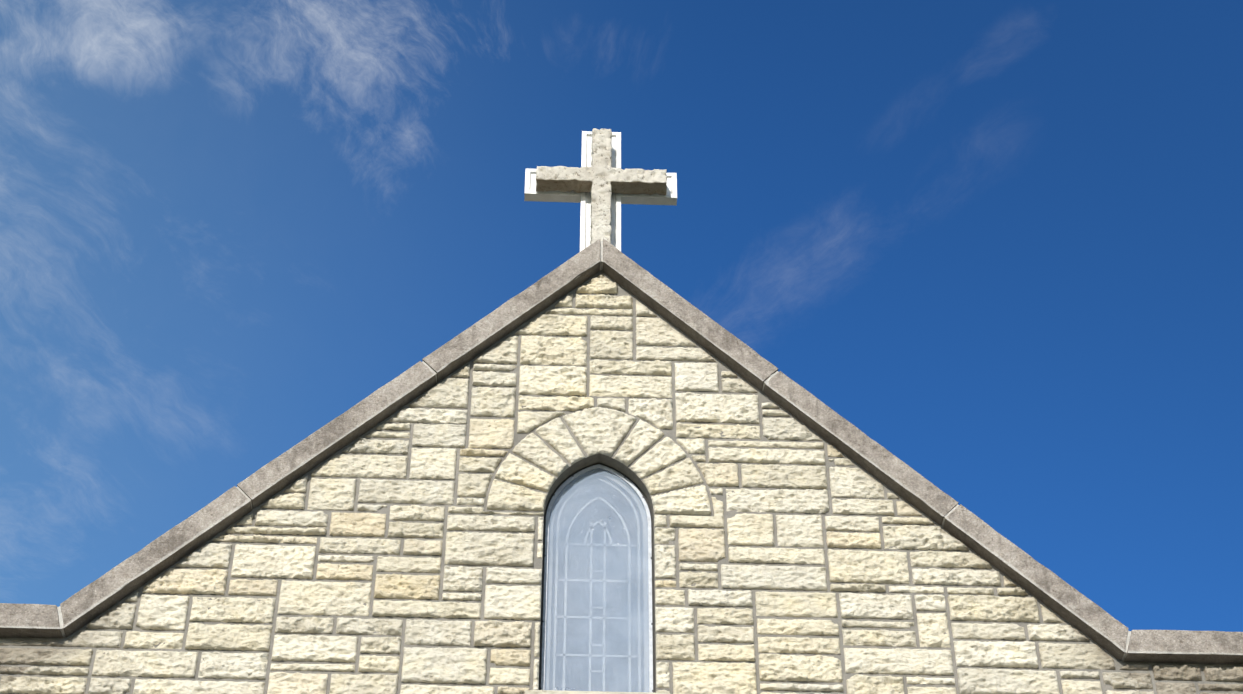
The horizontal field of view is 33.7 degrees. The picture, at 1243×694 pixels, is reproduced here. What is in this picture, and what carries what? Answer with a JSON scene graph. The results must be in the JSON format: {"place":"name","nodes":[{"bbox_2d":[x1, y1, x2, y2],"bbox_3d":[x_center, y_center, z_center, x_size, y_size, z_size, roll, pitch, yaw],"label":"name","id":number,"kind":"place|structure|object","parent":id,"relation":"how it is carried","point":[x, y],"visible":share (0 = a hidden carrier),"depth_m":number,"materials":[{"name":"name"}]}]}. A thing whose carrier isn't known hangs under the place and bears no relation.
{"place":"outdoors","nodes":[
{"label":"outdoors","id":0,"kind":"place"},
{"bbox_2d":[524,131,676,250],"bbox_3d":[-0.188,-1.142,18.441,1.384,2.183,0.104,2,-40,-2],"label":"cross backing","id":1,"kind":"object","parent":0,"point":[584,198],"visible":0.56,"depth_m":18.60,"materials":[{"name":"white stone"}]},
{"bbox_2d":[0,0,1242,631],"label":"sky","id":2,"kind":"structure","parent":0,"point":[1001,241],"materials":[{"name":"blue"}]},
{"label":"forecourt paving","id":3,"kind":"structure","parent":0,"visible":0},
{"bbox_2d":[0,270,1242,693],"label":"mortar joints","id":4,"kind":"object","parent":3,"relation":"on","point":[722,366],"visible":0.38,"depth_m":15.65,"materials":[{"name":"grey concrete"}]},
{"bbox_2d":[525,690,669,693],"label":"window sill","id":5,"kind":"structure","parent":4,"relation":"attached to","point":[557,692],"depth_m":14.88,"materials":[{"name":"beige stone"}]},
{"bbox_2d":[539,453,655,692],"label":"window reveal","id":6,"kind":"object","parent":4,"relation":"attached to","point":[608,461],"depth_m":16.30,"materials":[{"name":"grey stone"}]},
{"bbox_2d":[539,463,654,692],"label":"window frame","id":7,"kind":"object","parent":6,"relation":"attached to","point":[583,471],"visible":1,"depth_m":15.81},
{"bbox_2d":[544,468,649,691],"bbox_3d":[-0.181,1.780,15.753,0.856,2.206,0.001,2,-40,-2],"label":"arched window","id":8,"kind":"structure","parent":7,"relation":"in","point":[597,625],"depth_m":15.69,"materials":[{"name":"glass"}]},
{"bbox_2d":[0,274,1242,693],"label":"gable wall stones","id":9,"kind":"object","parent":4,"relation":"attached to","point":[604,430],"visible":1,"depth_m":15.61,"materials":[{"name":"stone"}]},
{"bbox_3d":[-0.726,14.469,22.141,15.000,9.690,25.550,2,-40,-2],"label":"church","id":10,"kind":"object","parent":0,"visible":0},
{"bbox_2d":[57,241,601,636],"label":"coping joints","id":11,"kind":"object","parent":10,"relation":"on","point":[61,623],"visible":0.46,"depth_m":15.82,"materials":[{"name":"grey concrete"}]},
{"bbox_2d":[0,603,63,637],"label":"coping","id":12,"kind":"object","parent":11,"relation":"on","point":[29,620],"visible":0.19,"depth_m":15.01,"materials":[{"name":"concrete"}]},
{"bbox_2d":[60,486,251,637],"bbox_3d":[-3.509,1.762,15.645,1.286,1.325,0.619,2,-40,-2],"label":"coping","id":13,"kind":"object","parent":11,"relation":"on","point":[87,604],"visible":0.6,"depth_m":15.41,"materials":[{"name":"concrete"}]},
{"bbox_2d":[237,361,435,508],"bbox_3d":[-2.256,0.839,16.493,1.475,1.436,0.617,2,-40,-2],"label":"coping","id":14,"kind":"object","parent":11,"relation":"on","point":[264,483],"visible":0.4,"depth_m":16.24,"materials":[{"name":"concrete"}]},
{"bbox_2d":[422,239,600,381],"bbox_3d":[-0.917,-0.172,17.417,1.455,1.554,0.620,2,-40,-2],"label":"coping","id":15,"kind":"object","parent":11,"relation":"on","point":[448,358],"visible":0.52,"depth_m":17.14,"materials":[{"name":"concrete"}]},
{"bbox_2d":[601,241,1130,660],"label":"coping joints","id":16,"kind":"object","parent":10,"relation":"on","point":[766,381],"visible":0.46,"depth_m":16.02,"materials":[{"name":"grey concrete"}]},
{"bbox_2d":[536,128,666,243],"bbox_3d":[-0.181,-1.202,18.307,1.193,2.012,0.181,2,-40,-2],"label":"cross","id":17,"kind":"object","parent":16,"relation":"on","point":[601,180],"visible":0.77,"depth_m":18.50,"materials":[{"name":"beige stone"}]},
{"bbox_2d":[602,238,777,390],"bbox_3d":[0.550,-0.133,17.465,1.455,1.554,0.618,2,-40,-2],"label":"coping","id":18,"kind":"object","parent":16,"relation":"on","point":[723,345],"visible":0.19,"depth_m":17.19,"materials":[{"name":"concrete"}]},
{"bbox_2d":[763,371,958,524],"bbox_3d":[1.892,0.951,16.628,1.475,1.434,0.612,2,-40,-2],"label":"coping","id":19,"kind":"object","parent":16,"relation":"on","point":[912,486],"visible":0.4,"depth_m":16.38,"materials":[{"name":"concrete"}]},
{"bbox_2d":[943,504,1127,660],"bbox_3d":[3.146,1.941,15.859,1.285,1.323,0.615,2,-40,-2],"label":"coping","id":20,"kind":"object","parent":16,"relation":"on","point":[1092,620],"visible":0.48,"depth_m":15.62,"materials":[{"name":"concrete"}]},
{"bbox_2d":[1124,630,1242,664],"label":"coping","id":21,"kind":"object","parent":16,"relation":"on","point":[1189,647],"visible":0.38,"depth_m":15.29,"materials":[{"name":"concrete"}]}
]}

